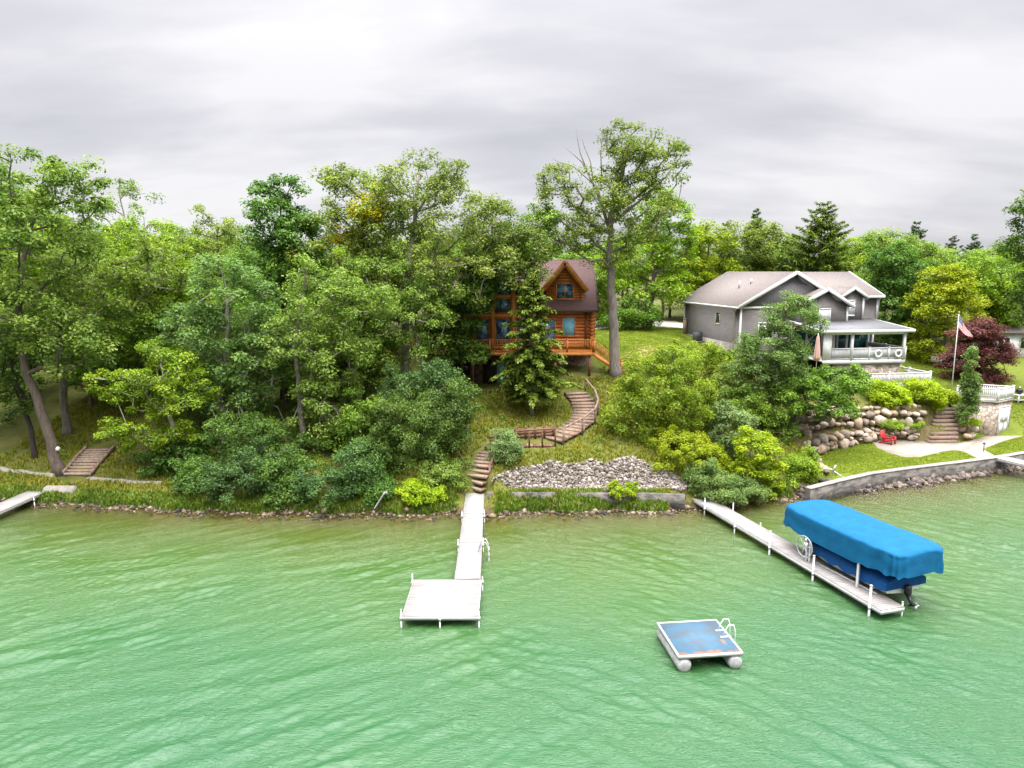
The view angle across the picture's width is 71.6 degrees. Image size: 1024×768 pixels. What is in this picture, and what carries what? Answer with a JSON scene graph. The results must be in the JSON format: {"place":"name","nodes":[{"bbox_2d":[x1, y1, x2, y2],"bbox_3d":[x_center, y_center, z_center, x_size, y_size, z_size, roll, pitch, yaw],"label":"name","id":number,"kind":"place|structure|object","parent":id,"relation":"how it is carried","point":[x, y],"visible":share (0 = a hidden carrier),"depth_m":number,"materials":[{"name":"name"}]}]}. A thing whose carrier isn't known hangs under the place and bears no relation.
{"place":"outdoors","nodes":[
{"label":"outdoors","id":0,"kind":"place"},
{"bbox_2d":[0,470,1023,767],"bbox_3d":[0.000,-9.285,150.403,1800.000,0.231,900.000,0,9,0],"label":"lake water","id":1,"kind":"structure","parent":0,"point":[132,642],"depth_m":27.42,"materials":[{"name":"green liquid"}]},
{"bbox_2d":[0,488,43,514],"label":"plank dock","id":2,"kind":"object","parent":1,"relation":"in","point":[12,503],"visible":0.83,"depth_m":43.45,"materials":[{"name":"wood"}]},
{"bbox_2d":[400,493,489,627],"bbox_3d":[-2.870,9.621,37.525,3.457,4.036,16.944,0,9,0],"label":"shaped dock","id":3,"kind":"object","parent":1,"relation":"in","point":[458,597],"visible":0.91,"depth_m":31.70,"materials":[{"name":"plastic"}]},
{"bbox_2d":[656,618,742,671],"bbox_3d":[7.206,9.953,27.136,2.680,1.635,2.591,-1,9,-6],"label":"swim raft","id":4,"kind":"object","parent":1,"relation":"on","point":[683,642],"visible":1,"depth_m":26.75,"materials":[{"name":"carpet"}]},
{"bbox_2d":[691,497,904,615],"bbox_3d":[13.749,9.480,37.298,1.456,4.385,15.731,-3,9,-16],"label":"straight dock","id":5,"kind":"object","parent":1,"relation":"in","point":[878,603],"visible":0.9,"depth_m":34.44,"materials":[{"name":"plastic"}]},
{"bbox_2d":[783,500,943,595],"bbox_3d":[16.149,9.061,33.643,3.230,5.459,7.402,-3,10,-19],"label":"lift","id":6,"kind":"object","parent":1,"relation":"in","point":[859,539],"visible":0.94,"depth_m":31.86,"materials":[{"name":"blue fabric"}]},
{"bbox_2d":[804,537,925,609],"bbox_3d":[16.221,8.377,33.466,2.469,1.666,6.862,-3,10,-19],"label":"motor boat","id":7,"kind":"object","parent":6,"relation":"on","point":[878,580],"visible":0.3,"depth_m":31.20,"materials":[{"name":"plastic"}]},
{"bbox_2d":[0,275,1023,525],"bbox_3d":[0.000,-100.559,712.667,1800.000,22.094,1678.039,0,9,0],"label":"hillside ground","id":8,"kind":"structure","parent":0,"point":[14,433],"depth_m":50.71,"materials":[{"name":"green plant"}]},
{"bbox_2d":[0,298,53,459],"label":"woodland tree","id":9,"kind":"object","parent":8,"relation":"on","point":[7,359],"visible":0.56,"depth_m":49.16,"materials":[{"name":"green plant"}]},
{"bbox_2d":[0,338,66,403],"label":"tree","id":10,"kind":"object","parent":8,"relation":"on","point":[42,358],"visible":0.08,"depth_m":58.57,"materials":[{"name":"green plant"}]},
{"bbox_2d":[0,205,81,304],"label":"tree","id":11,"kind":"object","parent":8,"relation":"on","point":[38,233],"visible":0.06,"depth_m":66.14,"materials":[{"name":"green plant"}]},
{"bbox_2d":[0,143,118,476],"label":"leaning tree","id":12,"kind":"object","parent":8,"relation":"on","point":[39,197],"visible":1,"depth_m":45.48,"materials":[{"name":"green plant"}]},
{"bbox_2d":[42,485,77,493],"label":"concrete block","id":13,"kind":"structure","parent":8,"relation":"on","point":[66,488],"depth_m":45.27,"materials":[{"name":"grey concrete"}]},
{"bbox_2d":[34,339,134,407],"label":"tree","id":14,"kind":"object","parent":8,"relation":"on","point":[75,384],"visible":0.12,"depth_m":55.62,"materials":[{"name":"green plant"}]},
{"bbox_2d":[62,445,115,475],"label":"timber stairs","id":15,"kind":"structure","parent":8,"relation":"on","point":[93,459],"depth_m":48.73,"materials":[{"name":"brown wood"}]},
{"bbox_2d":[0,232,195,434],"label":"woodland tree","id":16,"kind":"object","parent":8,"relation":"on","point":[140,283],"visible":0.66,"depth_m":50.80,"materials":[{"name":"green plant"}]},
{"bbox_2d":[69,177,178,365],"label":"woodland tree","id":17,"kind":"object","parent":8,"relation":"on","point":[125,189],"visible":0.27,"depth_m":63.78,"materials":[{"name":"green plant"}]},
{"bbox_2d":[87,245,175,332],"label":"tree","id":18,"kind":"object","parent":8,"relation":"on","point":[113,291],"visible":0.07,"depth_m":63.88,"materials":[{"name":"green plant"}]},
{"bbox_2d":[93,337,181,406],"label":"tree","id":19,"kind":"object","parent":8,"relation":"on","point":[141,366],"visible":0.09,"depth_m":54.75,"materials":[{"name":"green plant"}]},
{"bbox_2d":[44,298,245,425],"bbox_3d":[-26.847,-1.442,53.166,14.443,9.983,7.400,0,9,0],"label":"woodland tree","id":20,"kind":"object","parent":8,"relation":"on","point":[132,331],"visible":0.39,"depth_m":52.10,"materials":[{"name":"green plant"}]},
{"bbox_2d":[81,339,225,457],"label":"young tree","id":21,"kind":"object","parent":8,"relation":"on","point":[162,385],"visible":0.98,"depth_m":46.26,"materials":[{"name":"green plant"}]},
{"bbox_2d":[84,212,232,399],"bbox_3d":[-28.418,-5.946,57.615,11.528,15.543,9.131,0,9,0],"label":"woodland tree","id":22,"kind":"object","parent":8,"relation":"on","point":[167,229],"visible":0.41,"depth_m":56.03,"materials":[{"name":"green plant"}]},
{"bbox_2d":[130,429,214,475],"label":"shoreline shrub","id":23,"kind":"object","parent":8,"relation":"on","point":[170,462],"visible":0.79,"depth_m":46.86,"materials":[{"name":"green plant"}]},
{"bbox_2d":[169,454,234,497],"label":"shoreline shrub","id":24,"kind":"object","parent":8,"relation":"on","point":[186,480],"visible":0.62,"depth_m":43.97,"materials":[{"name":"green plant"}]},
{"bbox_2d":[168,203,259,308],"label":"woodland tree","id":25,"kind":"object","parent":8,"relation":"on","point":[228,229],"visible":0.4,"depth_m":68.44,"materials":[{"name":"green plant"}]},
{"bbox_2d":[149,253,310,456],"bbox_3d":[-19.750,-2.139,49.951,10.503,13.884,8.336,0,9,0],"label":"woodland tree","id":26,"kind":"object","parent":8,"relation":"on","point":[223,371],"visible":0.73,"depth_m":48.54,"materials":[{"name":"green plant"}]},
{"bbox_2d":[195,434,297,505],"bbox_3d":[-16.297,5.220,44.267,6.009,3.903,5.561,0,9,0],"label":"shoreline shrub","id":27,"kind":"object","parent":8,"relation":"on","point":[250,457],"visible":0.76,"depth_m":43.28,"materials":[{"name":"green plant"}]},
{"bbox_2d":[205,282,292,378],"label":"tree","id":28,"kind":"object","parent":8,"relation":"on","point":[244,307],"visible":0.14,"depth_m":60.78,"materials":[{"name":"green plant"}]},
{"bbox_2d":[198,410,326,467],"bbox_3d":[-16.404,3.825,46.495,7.858,4.254,6.144,2,9,15],"label":"shoreline shrub","id":29,"kind":"object","parent":8,"relation":"on","point":[267,425],"visible":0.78,"depth_m":45.83,"materials":[{"name":"green plant"}]},
{"bbox_2d":[233,343,322,406],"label":"tree","id":30,"kind":"object","parent":8,"relation":"on","point":[284,401],"visible":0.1,"depth_m":54.59,"materials":[{"name":"green plant"}]},
{"bbox_2d":[247,451,310,510],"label":"shoreline shrub","id":31,"kind":"object","parent":8,"relation":"on","point":[269,464],"visible":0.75,"depth_m":43.28,"materials":[{"name":"green plant"}]},
{"bbox_2d":[223,173,361,399],"bbox_3d":[-17.484,-7.482,56.284,11.056,18.299,7.158,0,9,0],"label":"maple tree","id":32,"kind":"object","parent":8,"relation":"on","point":[283,228],"visible":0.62,"depth_m":54.93,"materials":[{"name":"green plant"}]},
{"bbox_2d":[258,253,401,448],"bbox_3d":[-12.140,-1.991,47.782,9.555,13.468,6.204,0,9,0],"label":"woodland tree","id":33,"kind":"object","parent":8,"relation":"on","point":[310,385],"visible":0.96,"depth_m":47.00,"materials":[{"name":"green plant"}]},
{"bbox_2d":[290,437,383,510],"bbox_3d":[-10.637,5.327,43.713,5.145,3.928,4.885,5,10,28],"label":"shoreline shrub","id":34,"kind":"object","parent":8,"relation":"on","point":[311,484],"visible":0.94,"depth_m":42.85,"materials":[{"name":"green plant"}]},
{"bbox_2d":[281,290,400,413],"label":"woodland tree","id":35,"kind":"object","parent":8,"relation":"on","point":[370,370],"visible":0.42,"depth_m":51.41,"materials":[{"name":"green plant"}]},
{"bbox_2d":[313,387,394,456],"bbox_3d":[-10.474,2.618,47.393,5.716,4.873,4.701,0,9,0],"label":"shoreline shrub","id":36,"kind":"object","parent":8,"relation":"on","point":[354,421],"visible":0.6,"depth_m":46.67,"materials":[{"name":"green plant"}]},
{"bbox_2d":[279,161,430,398],"bbox_3d":[-11.738,-7.633,54.986,11.847,18.565,9.482,0,9,0],"label":"tall oak","id":37,"kind":"object","parent":8,"relation":"on","point":[332,214],"visible":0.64,"depth_m":53.06,"materials":[{"name":"green plant"}]},
{"bbox_2d":[323,181,391,400],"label":"yellowing tree","id":38,"kind":"object","parent":8,"relation":"on","point":[339,242],"visible":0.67,"depth_m":53.15,"materials":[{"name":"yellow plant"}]},
{"bbox_2d":[335,455,397,506],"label":"shoreline shrub","id":39,"kind":"object","parent":8,"relation":"on","point":[384,484],"visible":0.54,"depth_m":43.14,"materials":[{"name":"green plant"}]},
{"bbox_2d":[0,476,792,514],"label":"shore grass","id":40,"kind":"structure","parent":8,"relation":"on","point":[180,503],"depth_m":43.28,"materials":[{"name":"green plant"}]},
{"bbox_2d":[342,255,469,391],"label":"woodland tree","id":41,"kind":"object","parent":8,"relation":"on","point":[418,296],"visible":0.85,"depth_m":51.63,"materials":[{"name":"green plant"}]},
{"bbox_2d":[6,358,808,491],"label":"undergrowth","id":42,"kind":"object","parent":8,"relation":"on","point":[314,456],"visible":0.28,"depth_m":51.20,"materials":[{"name":"green plant"}]},
{"bbox_2d":[338,375,485,486],"bbox_3d":[-6.642,2.835,46.313,8.171,6.832,7.901,-9,13,-44],"label":"shoreline shrub","id":43,"kind":"object","parent":8,"relation":"on","point":[426,423],"visible":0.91,"depth_m":45.49,"materials":[{"name":"green plant"}]},
{"bbox_2d":[393,478,447,505],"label":"shoreline shrub","id":44,"kind":"object","parent":8,"relation":"on","point":[416,486],"visible":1,"depth_m":42.80,"materials":[{"name":"green plant"}]},
{"bbox_2d":[374,357,474,435],"bbox_3d":[-5.980,1.107,49.263,6.854,6.027,5.496,0,9,0],"label":"shoreline shrub","id":45,"kind":"object","parent":8,"relation":"on","point":[420,381],"visible":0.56,"depth_m":48.52,"materials":[{"name":"green plant"}]},
{"bbox_2d":[416,457,468,490],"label":"shoreline shrub","id":46,"kind":"object","parent":8,"relation":"on","point":[452,475],"visible":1,"depth_m":44.13,"materials":[{"name":"green plant"}]},
{"bbox_2d":[410,261,500,389],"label":"woodland tree","id":47,"kind":"object","parent":8,"relation":"on","point":[462,331],"visible":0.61,"depth_m":55.65,"materials":[{"name":"green plant"}]},
{"bbox_2d":[359,147,557,384],"bbox_3d":[-3.913,-7.795,54.361,14.700,19.708,9.605,0,9,0],"label":"tall oak","id":48,"kind":"object","parent":8,"relation":"on","point":[438,183],"visible":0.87,"depth_m":52.74,"materials":[{"name":"green plant"}]},
{"bbox_2d":[467,450,495,491],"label":"timber stairs","id":49,"kind":"structure","parent":8,"relation":"on","point":[481,461],"depth_m":45.57,"materials":[{"name":"brown wood"}]},
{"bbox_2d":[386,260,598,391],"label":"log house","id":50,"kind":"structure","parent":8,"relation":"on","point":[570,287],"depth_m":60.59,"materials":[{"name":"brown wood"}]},
{"bbox_2d":[482,359,496,383],"bbox_3d":[-1.950,-1.030,61.696,1.360,2.260,0.050,0,9,0],"label":"patio door","id":51,"kind":"structure","parent":50,"relation":"in","point":[488,370],"depth_m":61.68,"materials":[{"name":"black glass"}]},
{"bbox_2d":[495,318,509,344],"bbox_3d":[-0.795,-4.443,60.233,1.390,2.300,0.050,0,9,0],"label":"window","id":52,"kind":"structure","parent":50,"relation":"in","point":[500,332],"depth_m":60.23,"materials":[{"name":"blue glass"}]},
{"bbox_2d":[561,317,575,336],"bbox_3d":[4.850,-4.894,60.840,1.260,1.700,0.050,0,9,0],"label":"window","id":53,"kind":"structure","parent":50,"relation":"in","point":[568,323],"depth_m":60.85,"materials":[{"name":"blue glass"}]},
{"bbox_2d":[485,427,524,465],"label":"bush","id":54,"kind":"object","parent":8,"relation":"on","point":[503,442],"visible":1,"depth_m":45.83,"materials":[{"name":"green plant"}]},
{"bbox_2d":[0,467,1023,523],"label":"shoreline stones","id":55,"kind":"object","parent":8,"relation":"on","point":[502,515],"visible":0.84,"depth_m":42.80,"materials":[{"name":"grey stone"}]},
{"bbox_2d":[459,200,567,391],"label":"woodland tree","id":56,"kind":"object","parent":8,"relation":"on","point":[551,213],"visible":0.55,"depth_m":55.19,"materials":[{"name":"green plant"}]},
{"bbox_2d":[484,423,555,448],"bbox_3d":[0.637,3.606,48.447,5.119,1.437,1.975,-3,9,-16],"label":"timber landing","id":57,"kind":"object","parent":8,"relation":"on","point":[534,433],"visible":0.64,"depth_m":49.19,"materials":[{"name":"brown wood"}]},
{"bbox_2d":[489,272,584,415],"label":"spruce","id":58,"kind":"object","parent":8,"relation":"on","point":[532,378],"visible":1,"depth_m":52.08,"materials":[{"name":"green plant"}]},
{"bbox_2d":[543,378,598,445],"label":"timber stairs","id":59,"kind":"structure","parent":8,"relation":"on","point":[585,412],"depth_m":52.05,"materials":[{"name":"brown wood"}]},
{"bbox_2d":[487,491,684,511],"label":"shore wall","id":60,"kind":"structure","parent":8,"relation":"on","point":[676,501],"depth_m":43.46,"materials":[{"name":"concrete"}]},
{"bbox_2d":[605,479,625,499],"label":"lime plant","id":61,"kind":"object","parent":60,"relation":"on","point":[617,488],"visible":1,"depth_m":43.29,"materials":[{"name":"green plant"}]},
{"bbox_2d":[561,252,615,286],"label":"tree","id":62,"kind":"object","parent":8,"relation":"on","point":[597,275],"visible":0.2,"depth_m":77.97,"materials":[{"name":"green plant"}]},
{"bbox_2d":[491,456,692,491],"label":"rubble slope","id":63,"kind":"structure","parent":8,"relation":"on","point":[673,481],"depth_m":45.33,"materials":[{"name":"stone"}]},
{"bbox_2d":[595,283,608,325],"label":"lawn shrub","id":64,"kind":"object","parent":8,"relation":"on","point":[604,303],"visible":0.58,"depth_m":79.25,"materials":[{"name":"green plant"}]},
{"bbox_2d":[527,117,692,378],"bbox_3d":[7.901,-10.764,57.690,12.871,21.012,8.214,2,9,12],"label":"giant oak","id":65,"kind":"object","parent":8,"relation":"on","point":[615,204],"visible":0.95,"depth_m":56.20,"materials":[{"name":"green plant"}]},
{"bbox_2d":[595,295,664,330],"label":"lawn shrub","id":66,"kind":"object","parent":8,"relation":"on","point":[633,317],"visible":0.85,"depth_m":76.65,"materials":[{"name":"green plant"}]},
{"bbox_2d":[595,185,703,327],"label":"broadleaf tree","id":67,"kind":"object","parent":8,"relation":"on","point":[663,280],"visible":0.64,"depth_m":77.79,"materials":[{"name":"green plant"}]},
{"bbox_2d":[598,344,726,449],"bbox_3d":[10.533,0.808,49.433,8.888,7.085,7.619,0,9,0],"label":"bank shrub","id":68,"kind":"object","parent":8,"relation":"on","point":[638,396],"visible":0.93,"depth_m":48.71,"materials":[{"name":"green plant"}]},
{"bbox_2d":[634,234,691,319],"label":"tree","id":69,"kind":"object","parent":8,"relation":"on","point":[659,268],"visible":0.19,"depth_m":89.86,"materials":[{"name":"green plant"}]},
{"bbox_2d":[649,424,732,473],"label":"bank shrub","id":70,"kind":"object","parent":8,"relation":"on","point":[706,449],"visible":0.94,"depth_m":45.98,"materials":[{"name":"green plant"}]},
{"bbox_2d":[662,219,742,309],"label":"broadleaf tree","id":71,"kind":"object","parent":8,"relation":"on","point":[703,276],"visible":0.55,"depth_m":87.51,"materials":[{"name":"green plant"}]},
{"bbox_2d":[657,338,750,381],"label":"bank shrub","id":72,"kind":"object","parent":8,"relation":"on","point":[710,350],"visible":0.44,"depth_m":57.57,"materials":[{"name":"green plant"}]},
{"bbox_2d":[681,456,772,505],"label":"bank shrub","id":73,"kind":"object","parent":8,"relation":"on","point":[732,495],"visible":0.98,"depth_m":43.70,"materials":[{"name":"green plant"}]},
{"bbox_2d":[706,399,760,469],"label":"bank shrub","id":74,"kind":"object","parent":8,"relation":"on","point":[718,427],"visible":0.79,"depth_m":47.53,"materials":[{"name":"green plant"}]},
{"bbox_2d":[697,361,781,416],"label":"bank shrub","id":75,"kind":"object","parent":8,"relation":"on","point":[725,382],"visible":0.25,"depth_m":53.99,"materials":[{"name":"green plant"}]},
{"bbox_2d":[708,217,795,281],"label":"broadleaf tree","id":76,"kind":"object","parent":8,"relation":"on","point":[759,236],"visible":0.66,"depth_m":88.91,"materials":[{"name":"green plant"}]},
{"bbox_2d":[715,384,800,442],"bbox_3d":[18.169,2.051,51.989,6.323,4.342,3.679,0,9,0],"label":"bank shrub","id":77,"kind":"object","parent":8,"relation":"on","point":[750,398],"visible":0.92,"depth_m":51.50,"materials":[{"name":"green plant"}]},
{"bbox_2d":[742,248,778,271],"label":"tree","id":78,"kind":"object","parent":8,"relation":"on","point":[765,269],"visible":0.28,"depth_m":89.47,"materials":[{"name":"green plant"}]},
{"bbox_2d":[726,289,830,427],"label":"slender tree","id":79,"kind":"object","parent":8,"relation":"on","point":[749,348],"visible":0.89,"depth_m":51.83,"materials":[{"name":"green plant"}]},
{"bbox_2d":[678,271,915,382],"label":"grey house","id":80,"kind":"structure","parent":8,"relation":"on","point":[723,309],"depth_m":65.49,"materials":[{"name":"grey wood"}]},
{"bbox_2d":[781,444,823,488],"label":"bank shrub","id":81,"kind":"object","parent":8,"relation":"on","point":[804,464],"visible":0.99,"depth_m":46.62,"materials":[{"name":"green plant"}]},
{"bbox_2d":[595,326,1023,477],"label":"lawn grass","id":82,"kind":"structure","parent":8,"relation":"on","point":[657,340],"depth_m":57.09,"materials":[{"name":"green plant"}]},
{"bbox_2d":[767,201,868,279],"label":"white pine","id":83,"kind":"object","parent":8,"relation":"on","point":[813,233],"visible":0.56,"depth_m":85.50,"materials":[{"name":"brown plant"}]},
{"bbox_2d":[763,363,874,435],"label":"slender tree","id":84,"kind":"object","parent":8,"relation":"on","point":[854,379],"visible":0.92,"depth_m":51.73,"materials":[{"name":"green plant"}]},
{"bbox_2d":[788,404,926,430],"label":"boulder wall","id":85,"kind":"structure","parent":8,"relation":"on","point":[858,422],"depth_m":56.90,"materials":[{"name":"stone"}]},
{"bbox_2d":[810,427,919,453],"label":"boulder wall","id":86,"kind":"structure","parent":8,"relation":"on","point":[822,444],"depth_m":55.07,"materials":[{"name":"stone"}]},
{"bbox_2d":[828,366,931,386],"bbox_3d":[31.489,-0.056,64.046,9.373,2.840,5.743,-1,9,-9],"label":"fence","id":87,"kind":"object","parent":8,"relation":"on","point":[915,373],"depth_m":61.56,"materials":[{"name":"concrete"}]},
{"bbox_2d":[865,377,913,408],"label":"hedge shrub","id":88,"kind":"object","parent":8,"relation":"on","point":[886,392],"visible":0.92,"depth_m":57.87,"materials":[{"name":"green plant"}]},
{"bbox_2d":[839,227,961,268],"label":"broadleaf tree","id":89,"kind":"object","parent":8,"relation":"on","point":[923,247],"visible":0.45,"depth_m":88.97,"materials":[{"name":"green plant"}]},
{"bbox_2d":[878,418,924,437],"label":"terrace plant","id":90,"kind":"object","parent":8,"relation":"on","point":[892,424],"visible":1,"depth_m":56.56,"materials":[{"name":"green plant"}]},
{"bbox_2d":[861,239,943,351],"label":"broadleaf tree","id":91,"kind":"object","parent":8,"relation":"on","point":[898,261],"visible":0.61,"depth_m":74.96,"materials":[{"name":"green plant"}]},
{"bbox_2d":[795,465,1023,498],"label":"seawall stones","id":92,"kind":"object","parent":8,"relation":"on","point":[916,481],"visible":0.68,"depth_m":48.81,"materials":[{"name":"grey stone"}]},
{"bbox_2d":[804,451,1023,500],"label":"seawall","id":93,"kind":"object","parent":8,"relation":"on","point":[833,489],"visible":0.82,"depth_m":48.21,"materials":[{"name":"concrete"}]},
{"bbox_2d":[901,377,958,411],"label":"hedge shrub","id":94,"kind":"object","parent":8,"relation":"on","point":[935,393],"visible":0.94,"depth_m":58.01,"materials":[{"name":"green plant"}]},
{"bbox_2d":[925,406,960,442],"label":"stone steps","id":95,"kind":"structure","parent":8,"relation":"on","point":[946,416],"depth_m":57.21,"materials":[{"name":"brown stone"}]},
{"bbox_2d":[899,263,993,363],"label":"broadleaf tree","id":96,"kind":"object","parent":8,"relation":"on","point":[947,282],"visible":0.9,"depth_m":70.91,"materials":[{"name":"green plant"}]},
{"bbox_2d":[952,343,983,439],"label":"columnar conifer","id":97,"kind":"object","parent":8,"relation":"on","point":[971,386],"visible":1,"depth_m":56.49,"materials":[{"name":"green plant"}]},
{"bbox_2d":[933,315,1022,389],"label":"red maple","id":98,"kind":"object","parent":8,"relation":"on","point":[989,347],"visible":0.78,"depth_m":65.92,"materials":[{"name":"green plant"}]},
{"bbox_2d":[956,384,1015,435],"bbox_3d":[39.508,2.436,59.536,4.464,4.730,2.446,5,10,27],"label":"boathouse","id":99,"kind":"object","parent":8,"relation":"on","point":[995,413],"visible":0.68,"depth_m":58.59,"materials":[{"name":"stone"}]},
{"bbox_2d":[960,249,1023,341],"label":"broadleaf tree","id":100,"kind":"object","parent":8,"relation":"on","point":[999,308],"visible":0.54,"depth_m":74.49,"materials":[{"name":"green plant"}]},
{"bbox_2d":[964,315,1023,356],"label":"white cottage","id":101,"kind":"structure","parent":8,"relation":"on","point":[1014,334],"depth_m":74.25,"materials":[{"name":"paint"}]},
{"bbox_2d":[995,189,1023,324],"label":"broadleaf tree","id":102,"kind":"object","parent":8,"relation":"on","point":[1011,241],"visible":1,"depth_m":62.06,"materials":[{"name":"green plant"}]},
{"bbox_2d":[0,0,1023,256],"label":"sky","id":103,"kind":"structure","parent":0,"point":[895,114],"materials":[{"name":"grey"}]},
{"bbox_2d":[723,425,788,499],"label":"shrub","id":104,"kind":"object","parent":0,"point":[754,467],"visible":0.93,"depth_m":45.05,"materials":[{"name":"green plant"}]},
{"bbox_2d":[872,436,1020,457],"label":"patio path","id":105,"kind":"structure","parent":0,"point":[913,448],"depth_m":55.00,"materials":[{"name":"concrete"}]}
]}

